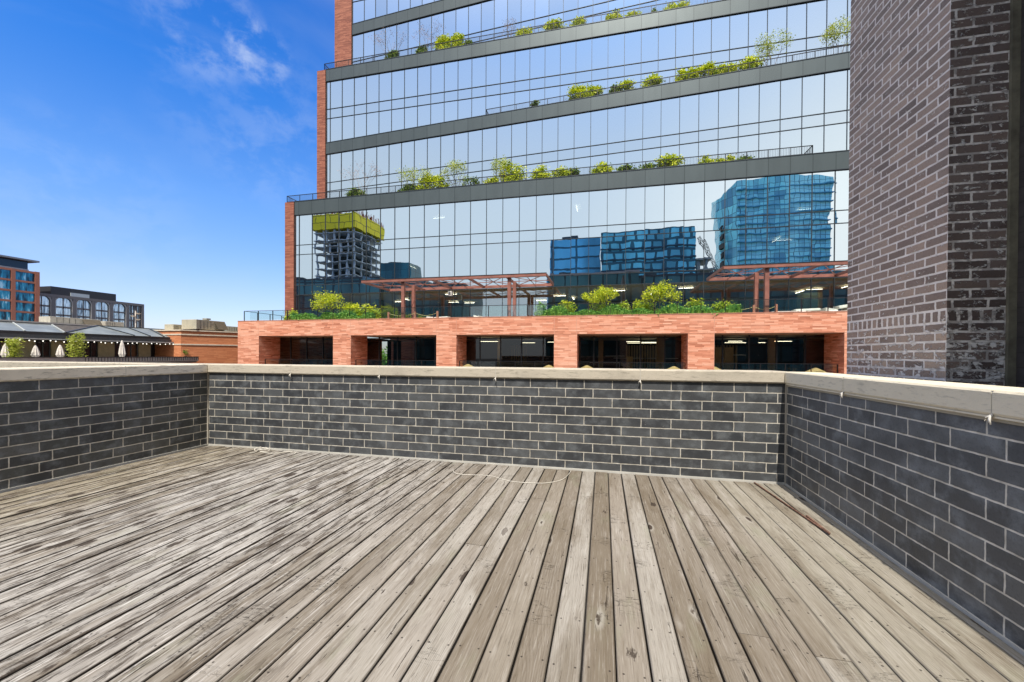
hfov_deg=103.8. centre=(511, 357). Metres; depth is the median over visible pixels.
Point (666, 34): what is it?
window
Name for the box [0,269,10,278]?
window
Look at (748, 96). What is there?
window
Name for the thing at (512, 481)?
cable
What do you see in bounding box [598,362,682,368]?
glass guard
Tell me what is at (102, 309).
window
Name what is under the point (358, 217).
window
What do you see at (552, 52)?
window
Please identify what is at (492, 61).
window
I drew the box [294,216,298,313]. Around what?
window
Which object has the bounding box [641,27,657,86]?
window
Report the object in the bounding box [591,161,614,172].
shrub
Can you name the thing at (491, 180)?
shrub
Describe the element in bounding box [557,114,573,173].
window
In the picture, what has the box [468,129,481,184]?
window
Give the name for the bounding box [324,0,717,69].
guard rail
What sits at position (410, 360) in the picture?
glass guard
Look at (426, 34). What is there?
tree
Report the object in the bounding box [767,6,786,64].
window
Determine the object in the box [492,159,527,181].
shrub
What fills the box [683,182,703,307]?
window
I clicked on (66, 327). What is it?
flat roof building
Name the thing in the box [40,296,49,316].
window
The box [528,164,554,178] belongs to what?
shrub
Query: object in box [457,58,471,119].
window
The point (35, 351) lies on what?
closed parasol
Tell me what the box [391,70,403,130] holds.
window
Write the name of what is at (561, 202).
window
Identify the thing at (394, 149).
window
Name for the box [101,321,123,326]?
rooftop unit
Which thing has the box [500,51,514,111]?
window
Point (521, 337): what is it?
storefront window
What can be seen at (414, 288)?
pergola
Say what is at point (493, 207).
window
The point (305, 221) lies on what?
window
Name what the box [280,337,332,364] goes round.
storefront window
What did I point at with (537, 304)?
glass guard
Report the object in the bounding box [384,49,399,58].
shrub
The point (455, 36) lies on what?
shrub
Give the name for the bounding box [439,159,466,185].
tree
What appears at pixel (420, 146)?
window
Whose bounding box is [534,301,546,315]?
shrub
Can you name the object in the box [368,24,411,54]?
tree
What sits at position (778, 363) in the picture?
glass guard
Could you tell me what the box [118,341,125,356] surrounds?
closed parasol
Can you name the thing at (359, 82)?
window
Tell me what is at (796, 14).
window
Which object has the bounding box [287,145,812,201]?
guard rail
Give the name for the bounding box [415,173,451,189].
shrub
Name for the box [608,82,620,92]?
shrub
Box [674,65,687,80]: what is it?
shrub
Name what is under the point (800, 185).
window
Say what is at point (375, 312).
shrub
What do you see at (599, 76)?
window
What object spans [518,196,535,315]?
window
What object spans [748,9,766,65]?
window
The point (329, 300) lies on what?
tree
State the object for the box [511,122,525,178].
window
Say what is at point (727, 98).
window
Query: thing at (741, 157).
shrub
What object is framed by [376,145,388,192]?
window
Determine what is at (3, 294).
window
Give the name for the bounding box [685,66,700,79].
shrub
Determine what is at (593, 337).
storefront window
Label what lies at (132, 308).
window
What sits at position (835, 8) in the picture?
window
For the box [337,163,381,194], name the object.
tree
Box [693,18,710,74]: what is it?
window
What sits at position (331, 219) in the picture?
window
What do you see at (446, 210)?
window
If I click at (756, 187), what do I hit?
window
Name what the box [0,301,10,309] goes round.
window
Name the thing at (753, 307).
rope barrier
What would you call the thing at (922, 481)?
parapet wall
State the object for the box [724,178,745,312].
window
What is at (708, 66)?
shrub
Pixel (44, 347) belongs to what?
door
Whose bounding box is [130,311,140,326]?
antenna cluster
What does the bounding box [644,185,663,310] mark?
window
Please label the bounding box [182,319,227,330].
rooftop unit
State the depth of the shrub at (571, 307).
29.86 m
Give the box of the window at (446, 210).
[439,202,454,316]
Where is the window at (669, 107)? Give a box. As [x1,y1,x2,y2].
[660,97,679,158]
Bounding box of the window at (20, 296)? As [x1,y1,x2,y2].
[16,292,33,301]
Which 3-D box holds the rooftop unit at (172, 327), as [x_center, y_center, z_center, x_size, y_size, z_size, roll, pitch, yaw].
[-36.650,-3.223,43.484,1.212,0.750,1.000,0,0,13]
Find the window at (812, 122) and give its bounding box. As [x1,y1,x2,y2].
[801,73,823,153]
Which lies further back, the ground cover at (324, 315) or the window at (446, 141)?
the window at (446, 141)
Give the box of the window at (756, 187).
[745,176,766,312]
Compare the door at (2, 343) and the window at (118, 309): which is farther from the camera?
the window at (118, 309)
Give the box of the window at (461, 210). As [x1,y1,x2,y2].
[454,201,469,316]
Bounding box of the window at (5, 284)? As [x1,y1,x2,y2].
[0,280,10,288]
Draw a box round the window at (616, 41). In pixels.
[608,33,623,91]
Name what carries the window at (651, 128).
in the office building at (632, 235)
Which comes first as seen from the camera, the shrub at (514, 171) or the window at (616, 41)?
the shrub at (514, 171)
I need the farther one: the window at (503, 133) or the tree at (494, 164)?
the window at (503, 133)
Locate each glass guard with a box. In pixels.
[244,297,846,320]
[265,359,332,364]
[371,360,435,365]
[459,361,553,366]
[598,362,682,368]
[736,363,837,372]
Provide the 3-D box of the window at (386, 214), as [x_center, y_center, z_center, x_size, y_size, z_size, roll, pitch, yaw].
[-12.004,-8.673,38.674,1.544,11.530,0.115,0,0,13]
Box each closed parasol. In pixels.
[0,342,9,356]
[31,344,40,356]
[56,344,64,356]
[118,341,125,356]
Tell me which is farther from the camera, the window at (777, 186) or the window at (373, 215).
the window at (373, 215)
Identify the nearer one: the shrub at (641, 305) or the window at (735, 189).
the shrub at (641, 305)
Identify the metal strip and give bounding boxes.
[754,482,830,534]
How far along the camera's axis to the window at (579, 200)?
34.62 m
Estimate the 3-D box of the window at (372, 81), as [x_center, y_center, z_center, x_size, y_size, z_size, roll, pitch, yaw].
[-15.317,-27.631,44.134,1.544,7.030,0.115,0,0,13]
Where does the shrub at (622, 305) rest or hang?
on the planter soil
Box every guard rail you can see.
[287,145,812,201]
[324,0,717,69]
[486,44,849,113]
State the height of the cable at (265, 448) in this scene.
0.040 m
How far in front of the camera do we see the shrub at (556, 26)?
40.32 m
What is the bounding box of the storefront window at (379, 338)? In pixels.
[367,336,435,365]
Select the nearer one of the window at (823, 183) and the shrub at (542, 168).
the window at (823, 183)
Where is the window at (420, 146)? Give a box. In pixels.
[414,138,426,185]
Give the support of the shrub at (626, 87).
on the office building at (632, 235)
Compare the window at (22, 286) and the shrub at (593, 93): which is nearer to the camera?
the shrub at (593, 93)
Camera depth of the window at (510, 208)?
35.96 m
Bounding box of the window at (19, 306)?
[16,302,33,311]
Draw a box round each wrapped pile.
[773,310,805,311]
[791,304,846,311]
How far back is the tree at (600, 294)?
29.19 m
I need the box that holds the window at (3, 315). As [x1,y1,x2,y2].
[0,311,10,319]
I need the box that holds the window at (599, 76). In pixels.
[591,36,607,94]
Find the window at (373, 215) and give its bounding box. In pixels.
[366,209,379,314]
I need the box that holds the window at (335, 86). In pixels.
[330,80,341,141]
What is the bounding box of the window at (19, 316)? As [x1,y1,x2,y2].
[16,312,33,320]
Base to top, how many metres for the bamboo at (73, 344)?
2.641 m
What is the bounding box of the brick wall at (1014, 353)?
[1005,0,1023,387]
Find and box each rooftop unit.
[39,316,101,324]
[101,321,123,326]
[164,324,182,329]
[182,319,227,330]
[225,326,237,331]
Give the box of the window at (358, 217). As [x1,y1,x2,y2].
[352,210,365,314]
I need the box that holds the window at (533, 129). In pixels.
[526,120,541,179]
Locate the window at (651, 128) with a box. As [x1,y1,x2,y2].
[642,100,660,167]
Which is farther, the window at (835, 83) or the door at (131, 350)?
the door at (131, 350)
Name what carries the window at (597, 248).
in the office building at (632, 235)
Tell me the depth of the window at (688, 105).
34.75 m
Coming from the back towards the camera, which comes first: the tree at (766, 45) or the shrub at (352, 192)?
the shrub at (352, 192)
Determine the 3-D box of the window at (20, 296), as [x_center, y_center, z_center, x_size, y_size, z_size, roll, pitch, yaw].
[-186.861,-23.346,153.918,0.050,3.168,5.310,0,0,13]
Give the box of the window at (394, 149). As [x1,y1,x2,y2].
[388,143,400,191]
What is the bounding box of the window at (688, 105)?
[679,94,698,164]
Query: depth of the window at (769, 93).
33.03 m
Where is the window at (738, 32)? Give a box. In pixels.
[729,12,747,69]
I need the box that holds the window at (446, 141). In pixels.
[440,134,453,186]
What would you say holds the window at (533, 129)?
in the office building at (632, 235)
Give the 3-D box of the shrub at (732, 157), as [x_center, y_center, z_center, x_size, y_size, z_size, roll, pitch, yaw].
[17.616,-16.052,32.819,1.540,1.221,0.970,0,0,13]
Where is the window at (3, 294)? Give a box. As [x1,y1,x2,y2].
[0,290,10,299]
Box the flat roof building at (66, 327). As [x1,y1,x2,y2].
[0,319,130,335]
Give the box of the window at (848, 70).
[846,69,849,149]
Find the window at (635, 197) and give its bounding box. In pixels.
[625,187,644,309]
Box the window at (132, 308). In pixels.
[130,305,140,327]
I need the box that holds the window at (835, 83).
[823,70,846,151]
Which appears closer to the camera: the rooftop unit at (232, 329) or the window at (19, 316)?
the rooftop unit at (232, 329)
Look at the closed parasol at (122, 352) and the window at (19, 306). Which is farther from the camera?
the window at (19, 306)
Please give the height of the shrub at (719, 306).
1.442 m
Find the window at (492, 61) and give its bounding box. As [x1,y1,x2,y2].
[485,54,499,114]
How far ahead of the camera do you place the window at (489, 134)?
39.96 m
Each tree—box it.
[310,286,344,313]
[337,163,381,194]
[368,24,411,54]
[382,346,386,365]
[394,165,431,189]
[412,17,445,50]
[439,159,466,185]
[490,154,511,178]
[502,16,516,37]
[580,284,619,310]
[640,279,682,309]
[753,28,795,65]
[818,14,850,51]
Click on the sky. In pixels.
(153, 152)
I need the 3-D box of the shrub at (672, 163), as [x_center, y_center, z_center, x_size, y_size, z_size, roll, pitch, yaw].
[13.257,-16.336,33.880,3.045,1.723,1.169,0,0,13]
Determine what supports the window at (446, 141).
in the office building at (632, 235)
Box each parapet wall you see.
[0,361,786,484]
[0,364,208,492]
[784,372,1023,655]
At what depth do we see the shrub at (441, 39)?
42.88 m
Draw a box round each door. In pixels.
[0,341,7,356]
[35,341,49,356]
[65,342,83,356]
[84,343,96,356]
[115,343,119,356]
[124,344,137,356]
[151,344,154,356]
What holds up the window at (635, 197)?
in the office building at (632, 235)
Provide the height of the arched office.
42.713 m
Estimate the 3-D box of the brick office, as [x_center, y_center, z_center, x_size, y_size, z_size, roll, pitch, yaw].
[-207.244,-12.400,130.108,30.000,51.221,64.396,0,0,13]
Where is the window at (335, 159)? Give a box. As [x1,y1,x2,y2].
[329,152,340,197]
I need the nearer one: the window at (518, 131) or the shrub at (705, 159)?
the shrub at (705, 159)
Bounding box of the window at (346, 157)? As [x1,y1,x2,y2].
[341,151,351,196]
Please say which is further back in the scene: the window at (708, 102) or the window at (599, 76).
the window at (599, 76)
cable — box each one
[250,447,295,453]
[453,470,570,482]
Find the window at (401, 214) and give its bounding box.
[394,206,408,317]
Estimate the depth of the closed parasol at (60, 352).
32.49 m
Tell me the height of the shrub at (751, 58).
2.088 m
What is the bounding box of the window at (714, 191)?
[703,180,724,310]
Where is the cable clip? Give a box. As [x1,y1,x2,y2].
[984,414,993,424]
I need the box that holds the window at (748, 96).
[738,84,758,157]
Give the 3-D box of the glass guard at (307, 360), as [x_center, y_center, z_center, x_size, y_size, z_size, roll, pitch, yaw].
[-18.508,0.743,35.129,7.394,1.258,0.060,0,0,13]
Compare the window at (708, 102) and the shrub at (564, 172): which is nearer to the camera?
the window at (708, 102)
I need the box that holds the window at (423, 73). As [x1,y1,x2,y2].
[417,65,430,125]
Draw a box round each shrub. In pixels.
[282,308,297,319]
[339,301,361,315]
[344,187,365,195]
[357,303,382,318]
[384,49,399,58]
[397,182,419,191]
[415,44,423,52]
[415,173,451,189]
[433,33,451,49]
[448,33,464,47]
[462,174,479,184]
[483,175,498,182]
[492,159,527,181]
[515,24,535,35]
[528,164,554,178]
[529,100,539,106]
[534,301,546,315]
[543,17,567,30]
[552,165,569,176]
[554,299,578,312]
[566,83,590,99]
[567,166,580,175]
[571,14,587,25]
[583,84,603,96]
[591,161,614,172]
[603,8,622,19]
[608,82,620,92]
[615,300,633,310]
[616,163,634,170]
[617,78,636,90]
[624,10,641,16]
[629,299,653,310]
[634,162,656,168]
[641,72,664,86]
[652,153,685,166]
[663,0,689,9]
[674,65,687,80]
[684,298,705,307]
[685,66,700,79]
[697,61,721,76]
[698,154,722,163]
[710,299,732,310]
[713,62,739,74]
[717,153,736,160]
[734,154,754,159]
[739,54,763,69]
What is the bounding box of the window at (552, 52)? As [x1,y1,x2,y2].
[544,44,559,103]
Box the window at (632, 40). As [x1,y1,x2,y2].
[624,30,640,87]
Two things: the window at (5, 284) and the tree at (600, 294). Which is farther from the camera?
the window at (5, 284)
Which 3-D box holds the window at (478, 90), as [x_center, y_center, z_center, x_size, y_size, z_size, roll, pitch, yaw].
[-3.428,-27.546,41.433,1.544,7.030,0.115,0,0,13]
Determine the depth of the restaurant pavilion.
36.45 m
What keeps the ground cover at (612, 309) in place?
on the planter soil
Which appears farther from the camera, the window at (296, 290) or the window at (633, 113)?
the window at (296, 290)
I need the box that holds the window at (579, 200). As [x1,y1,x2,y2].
[570,191,588,311]
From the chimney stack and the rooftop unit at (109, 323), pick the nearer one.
the chimney stack
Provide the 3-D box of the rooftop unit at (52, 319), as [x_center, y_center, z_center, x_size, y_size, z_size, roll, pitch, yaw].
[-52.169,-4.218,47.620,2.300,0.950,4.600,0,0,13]
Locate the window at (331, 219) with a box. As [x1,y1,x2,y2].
[325,212,337,312]
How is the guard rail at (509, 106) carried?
on the office building at (632, 235)
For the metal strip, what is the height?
0.016 m
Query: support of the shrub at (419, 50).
on the office building at (632, 235)
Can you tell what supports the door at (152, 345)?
in the restaurant pavilion
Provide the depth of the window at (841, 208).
30.30 m
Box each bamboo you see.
[0,337,25,356]
[65,331,88,356]
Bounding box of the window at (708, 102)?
[698,91,717,162]
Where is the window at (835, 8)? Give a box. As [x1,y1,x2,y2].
[826,0,846,54]
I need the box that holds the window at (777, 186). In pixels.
[767,175,788,311]
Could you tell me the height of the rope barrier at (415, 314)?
1.020 m
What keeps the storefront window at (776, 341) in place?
in the office building at (632, 235)
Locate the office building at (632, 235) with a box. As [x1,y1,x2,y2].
[238,0,850,373]
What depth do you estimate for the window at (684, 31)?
37.03 m
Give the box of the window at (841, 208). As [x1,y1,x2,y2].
[833,170,848,310]
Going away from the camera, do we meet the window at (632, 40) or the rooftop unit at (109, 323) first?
the window at (632, 40)
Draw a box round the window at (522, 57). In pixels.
[514,49,529,109]
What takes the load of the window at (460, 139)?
in the office building at (632, 235)
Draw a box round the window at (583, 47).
[576,38,591,87]
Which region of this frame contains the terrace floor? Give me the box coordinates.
[136,361,196,362]
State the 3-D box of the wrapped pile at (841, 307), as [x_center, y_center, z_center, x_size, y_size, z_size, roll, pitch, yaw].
[21.425,-3.086,27.168,4.289,1.106,0.884,0,0,13]
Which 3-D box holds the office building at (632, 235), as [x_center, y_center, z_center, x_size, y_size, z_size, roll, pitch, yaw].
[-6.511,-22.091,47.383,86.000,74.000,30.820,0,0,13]
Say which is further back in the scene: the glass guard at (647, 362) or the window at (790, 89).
the window at (790, 89)
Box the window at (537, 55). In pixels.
[529,46,544,106]
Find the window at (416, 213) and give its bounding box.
[409,205,423,317]
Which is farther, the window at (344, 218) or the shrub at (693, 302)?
the window at (344, 218)
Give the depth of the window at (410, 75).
43.13 m
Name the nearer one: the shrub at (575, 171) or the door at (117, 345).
the shrub at (575, 171)
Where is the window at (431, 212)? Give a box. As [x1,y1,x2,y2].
[423,204,438,317]
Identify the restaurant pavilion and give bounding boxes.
[0,321,173,356]
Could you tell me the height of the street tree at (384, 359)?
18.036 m
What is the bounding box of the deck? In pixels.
[0,446,1023,681]
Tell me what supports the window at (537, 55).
in the office building at (632, 235)
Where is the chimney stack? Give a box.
[847,0,1009,385]
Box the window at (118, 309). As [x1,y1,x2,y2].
[113,304,124,326]
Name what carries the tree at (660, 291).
on the planter soil
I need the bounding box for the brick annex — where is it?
[153,329,237,363]
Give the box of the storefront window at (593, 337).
[579,335,680,368]
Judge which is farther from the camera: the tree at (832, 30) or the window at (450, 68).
the window at (450, 68)
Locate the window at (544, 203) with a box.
[535,194,552,310]
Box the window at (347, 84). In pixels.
[342,78,353,139]
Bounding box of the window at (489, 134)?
[482,127,495,183]
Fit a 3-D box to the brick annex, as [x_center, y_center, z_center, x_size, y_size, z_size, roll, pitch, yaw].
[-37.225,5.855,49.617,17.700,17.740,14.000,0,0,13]
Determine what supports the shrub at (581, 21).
on the office building at (632, 235)
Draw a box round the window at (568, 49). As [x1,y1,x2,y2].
[560,41,575,101]
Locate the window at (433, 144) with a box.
[427,136,439,187]
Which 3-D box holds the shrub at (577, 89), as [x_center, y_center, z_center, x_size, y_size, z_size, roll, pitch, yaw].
[6.269,-24.880,37.886,2.560,2.071,1.012,0,0,13]
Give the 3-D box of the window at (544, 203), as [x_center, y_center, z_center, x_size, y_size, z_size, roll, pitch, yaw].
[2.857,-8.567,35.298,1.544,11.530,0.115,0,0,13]
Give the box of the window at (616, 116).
[607,106,624,171]
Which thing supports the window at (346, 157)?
in the office building at (632, 235)
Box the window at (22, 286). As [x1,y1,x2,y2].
[16,282,33,291]
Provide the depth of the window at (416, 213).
37.97 m
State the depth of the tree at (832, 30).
31.73 m
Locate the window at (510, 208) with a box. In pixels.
[502,197,518,315]
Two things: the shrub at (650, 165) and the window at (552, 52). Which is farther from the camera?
the window at (552, 52)
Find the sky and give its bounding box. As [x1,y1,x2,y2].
[0,0,389,355]
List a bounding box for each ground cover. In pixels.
[289,310,376,320]
[537,303,742,316]
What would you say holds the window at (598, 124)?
in the office building at (632, 235)
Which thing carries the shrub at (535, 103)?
on the office building at (632, 235)
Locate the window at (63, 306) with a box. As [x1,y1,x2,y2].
[56,298,71,317]
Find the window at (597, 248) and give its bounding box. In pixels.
[588,190,606,310]
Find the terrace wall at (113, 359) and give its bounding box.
[0,357,198,361]
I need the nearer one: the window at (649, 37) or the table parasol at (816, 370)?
the table parasol at (816, 370)
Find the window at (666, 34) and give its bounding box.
[658,24,675,83]
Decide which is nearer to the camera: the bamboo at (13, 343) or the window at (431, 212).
the bamboo at (13, 343)
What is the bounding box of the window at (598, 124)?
[590,109,607,173]
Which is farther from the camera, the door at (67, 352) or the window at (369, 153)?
the window at (369, 153)
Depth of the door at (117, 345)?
39.49 m
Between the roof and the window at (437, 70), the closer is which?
the roof
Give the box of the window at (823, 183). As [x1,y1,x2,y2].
[810,171,834,308]
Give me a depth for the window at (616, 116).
36.48 m
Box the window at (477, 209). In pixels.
[470,200,485,316]
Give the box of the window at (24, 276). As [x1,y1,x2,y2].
[16,271,33,281]
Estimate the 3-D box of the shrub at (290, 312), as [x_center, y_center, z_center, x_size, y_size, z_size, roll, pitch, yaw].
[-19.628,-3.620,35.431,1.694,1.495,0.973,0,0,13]
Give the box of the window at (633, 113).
[624,103,642,168]
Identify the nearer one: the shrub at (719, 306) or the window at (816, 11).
the shrub at (719, 306)
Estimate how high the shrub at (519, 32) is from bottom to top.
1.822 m
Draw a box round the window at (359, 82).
[354,76,365,136]
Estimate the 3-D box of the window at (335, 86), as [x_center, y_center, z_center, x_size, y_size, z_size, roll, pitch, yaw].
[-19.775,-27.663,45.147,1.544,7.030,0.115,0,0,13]
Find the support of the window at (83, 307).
in the arched office
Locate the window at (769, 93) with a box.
[758,81,779,157]
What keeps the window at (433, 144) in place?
in the office building at (632, 235)
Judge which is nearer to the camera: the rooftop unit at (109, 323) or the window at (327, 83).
the window at (327, 83)
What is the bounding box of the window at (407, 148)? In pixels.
[401,141,413,187]
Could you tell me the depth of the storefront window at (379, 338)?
34.61 m
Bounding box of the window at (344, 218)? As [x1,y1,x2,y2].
[338,211,351,312]
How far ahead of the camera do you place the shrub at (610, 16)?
38.94 m
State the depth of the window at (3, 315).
148.99 m
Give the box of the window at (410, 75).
[404,67,416,128]
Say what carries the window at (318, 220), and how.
in the office building at (632, 235)
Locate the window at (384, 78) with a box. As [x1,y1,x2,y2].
[378,72,390,132]
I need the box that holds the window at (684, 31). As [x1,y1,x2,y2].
[675,21,692,78]
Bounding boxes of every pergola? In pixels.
[361,272,553,317]
[706,260,847,311]
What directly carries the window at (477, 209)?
in the office building at (632, 235)
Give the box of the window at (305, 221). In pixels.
[299,214,311,313]
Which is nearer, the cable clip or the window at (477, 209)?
the cable clip
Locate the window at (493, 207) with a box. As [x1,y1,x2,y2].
[486,198,502,316]
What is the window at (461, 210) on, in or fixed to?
in the office building at (632, 235)
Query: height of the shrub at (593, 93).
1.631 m
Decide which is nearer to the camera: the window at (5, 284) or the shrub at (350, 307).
the shrub at (350, 307)
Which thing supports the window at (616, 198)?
in the office building at (632, 235)
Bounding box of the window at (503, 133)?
[496,125,510,181]
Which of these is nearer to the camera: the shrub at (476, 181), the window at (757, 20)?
the window at (757, 20)
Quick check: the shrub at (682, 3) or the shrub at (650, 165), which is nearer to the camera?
the shrub at (650, 165)
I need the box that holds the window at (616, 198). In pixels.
[606,188,625,306]
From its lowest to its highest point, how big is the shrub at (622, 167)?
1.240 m
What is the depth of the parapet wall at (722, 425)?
4.65 m
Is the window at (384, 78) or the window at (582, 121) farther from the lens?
the window at (384, 78)
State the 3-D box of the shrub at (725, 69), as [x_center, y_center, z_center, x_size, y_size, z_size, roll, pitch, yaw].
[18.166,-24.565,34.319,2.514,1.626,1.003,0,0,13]
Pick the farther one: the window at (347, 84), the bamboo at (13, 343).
the window at (347, 84)
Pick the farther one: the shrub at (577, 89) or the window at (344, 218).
the window at (344, 218)
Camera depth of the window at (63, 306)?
168.09 m
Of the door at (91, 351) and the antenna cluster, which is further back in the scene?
the antenna cluster
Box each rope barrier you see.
[387,311,438,317]
[743,304,777,311]
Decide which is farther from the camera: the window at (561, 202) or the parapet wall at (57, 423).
the window at (561, 202)
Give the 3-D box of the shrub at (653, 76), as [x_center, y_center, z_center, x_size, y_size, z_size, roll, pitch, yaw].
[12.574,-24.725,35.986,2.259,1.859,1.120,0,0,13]
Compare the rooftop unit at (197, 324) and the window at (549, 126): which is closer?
the window at (549, 126)
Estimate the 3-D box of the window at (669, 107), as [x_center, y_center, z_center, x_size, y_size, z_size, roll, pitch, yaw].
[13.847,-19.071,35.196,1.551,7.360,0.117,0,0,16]
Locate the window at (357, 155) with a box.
[352,149,363,189]
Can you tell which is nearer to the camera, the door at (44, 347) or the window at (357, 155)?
the door at (44, 347)
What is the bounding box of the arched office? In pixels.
[40,286,143,327]
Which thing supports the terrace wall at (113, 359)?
on the terrace floor
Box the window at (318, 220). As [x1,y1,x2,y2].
[312,213,324,316]
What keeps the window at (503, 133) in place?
in the office building at (632, 235)
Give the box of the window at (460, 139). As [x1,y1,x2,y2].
[454,132,467,185]
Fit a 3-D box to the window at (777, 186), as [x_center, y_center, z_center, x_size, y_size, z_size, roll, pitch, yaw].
[20.690,-8.440,31.246,1.544,11.530,0.115,0,0,13]
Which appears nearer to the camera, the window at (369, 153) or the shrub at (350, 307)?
the shrub at (350, 307)
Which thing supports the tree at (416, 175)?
on the office building at (632, 235)
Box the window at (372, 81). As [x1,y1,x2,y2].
[366,74,378,134]
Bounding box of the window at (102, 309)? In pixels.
[96,302,108,320]
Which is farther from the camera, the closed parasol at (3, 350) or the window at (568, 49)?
the window at (568, 49)
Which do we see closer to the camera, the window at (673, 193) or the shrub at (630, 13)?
the window at (673, 193)
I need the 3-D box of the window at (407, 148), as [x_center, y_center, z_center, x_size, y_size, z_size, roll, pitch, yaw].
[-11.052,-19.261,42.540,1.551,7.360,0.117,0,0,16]
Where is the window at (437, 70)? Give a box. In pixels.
[430,63,443,123]
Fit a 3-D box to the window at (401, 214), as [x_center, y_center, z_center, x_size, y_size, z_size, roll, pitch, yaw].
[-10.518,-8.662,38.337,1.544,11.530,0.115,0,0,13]
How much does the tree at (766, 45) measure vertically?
3.358 m
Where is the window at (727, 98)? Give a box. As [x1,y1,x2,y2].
[718,87,737,159]
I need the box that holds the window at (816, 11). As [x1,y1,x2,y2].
[806,0,826,58]
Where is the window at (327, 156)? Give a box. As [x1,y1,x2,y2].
[326,154,329,197]
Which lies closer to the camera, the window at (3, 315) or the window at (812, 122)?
the window at (812, 122)
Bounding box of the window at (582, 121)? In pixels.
[574,112,590,173]
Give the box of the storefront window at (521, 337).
[467,336,553,367]
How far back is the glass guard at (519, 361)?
30.64 m
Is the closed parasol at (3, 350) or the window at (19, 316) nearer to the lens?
the closed parasol at (3, 350)
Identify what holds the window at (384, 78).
in the office building at (632, 235)
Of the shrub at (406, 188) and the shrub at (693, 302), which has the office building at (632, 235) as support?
the shrub at (406, 188)
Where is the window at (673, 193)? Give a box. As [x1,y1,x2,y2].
[663,183,683,306]
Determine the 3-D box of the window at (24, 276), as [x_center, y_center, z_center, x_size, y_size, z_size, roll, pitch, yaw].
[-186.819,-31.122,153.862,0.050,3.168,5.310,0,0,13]
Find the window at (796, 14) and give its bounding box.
[786,3,806,61]
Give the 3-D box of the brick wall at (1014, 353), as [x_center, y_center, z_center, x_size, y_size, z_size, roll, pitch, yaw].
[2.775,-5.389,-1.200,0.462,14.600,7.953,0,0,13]
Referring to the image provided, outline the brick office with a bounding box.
[0,255,39,321]
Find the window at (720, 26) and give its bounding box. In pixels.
[711,15,729,67]
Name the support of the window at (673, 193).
in the office building at (632, 235)
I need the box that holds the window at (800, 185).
[788,173,811,310]
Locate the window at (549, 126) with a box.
[542,117,557,176]
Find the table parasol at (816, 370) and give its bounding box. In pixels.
[805,368,826,372]
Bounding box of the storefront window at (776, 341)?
[715,335,823,371]
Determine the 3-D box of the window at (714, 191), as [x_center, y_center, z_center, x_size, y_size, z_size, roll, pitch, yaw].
[16.231,-8.472,32.259,1.544,11.530,0.115,0,0,13]
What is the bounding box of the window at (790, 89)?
[779,77,801,155]
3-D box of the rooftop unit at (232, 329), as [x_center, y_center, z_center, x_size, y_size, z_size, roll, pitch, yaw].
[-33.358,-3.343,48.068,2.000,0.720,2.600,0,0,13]
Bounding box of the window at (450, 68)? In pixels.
[444,61,457,121]
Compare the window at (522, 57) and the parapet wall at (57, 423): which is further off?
the window at (522, 57)
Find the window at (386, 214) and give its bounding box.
[380,208,393,317]
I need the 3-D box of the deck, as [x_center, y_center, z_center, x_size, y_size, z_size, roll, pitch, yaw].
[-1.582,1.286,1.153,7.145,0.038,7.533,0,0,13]
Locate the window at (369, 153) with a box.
[364,147,375,193]
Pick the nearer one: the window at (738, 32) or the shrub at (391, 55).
the window at (738, 32)
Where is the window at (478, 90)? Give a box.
[471,56,485,116]
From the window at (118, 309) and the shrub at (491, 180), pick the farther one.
the window at (118, 309)
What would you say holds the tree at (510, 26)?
on the office building at (632, 235)
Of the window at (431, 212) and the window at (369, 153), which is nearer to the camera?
the window at (431, 212)
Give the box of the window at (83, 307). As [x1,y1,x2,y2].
[77,300,90,318]
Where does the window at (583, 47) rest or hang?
in the office building at (632, 235)
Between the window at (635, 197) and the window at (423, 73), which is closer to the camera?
the window at (635, 197)
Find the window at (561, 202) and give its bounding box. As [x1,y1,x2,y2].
[553,193,570,306]
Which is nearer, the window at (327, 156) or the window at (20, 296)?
the window at (327, 156)
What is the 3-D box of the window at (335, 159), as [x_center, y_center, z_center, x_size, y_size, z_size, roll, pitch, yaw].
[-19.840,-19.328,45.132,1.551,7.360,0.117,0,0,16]
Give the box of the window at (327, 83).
[326,82,329,141]
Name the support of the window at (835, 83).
in the office building at (632, 235)
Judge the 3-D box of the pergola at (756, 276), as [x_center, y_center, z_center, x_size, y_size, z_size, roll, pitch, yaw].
[21.922,-4.405,27.742,14.710,3.625,4.550,0,0,13]
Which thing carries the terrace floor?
attached to the restaurant pavilion
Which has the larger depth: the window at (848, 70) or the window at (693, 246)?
the window at (693, 246)

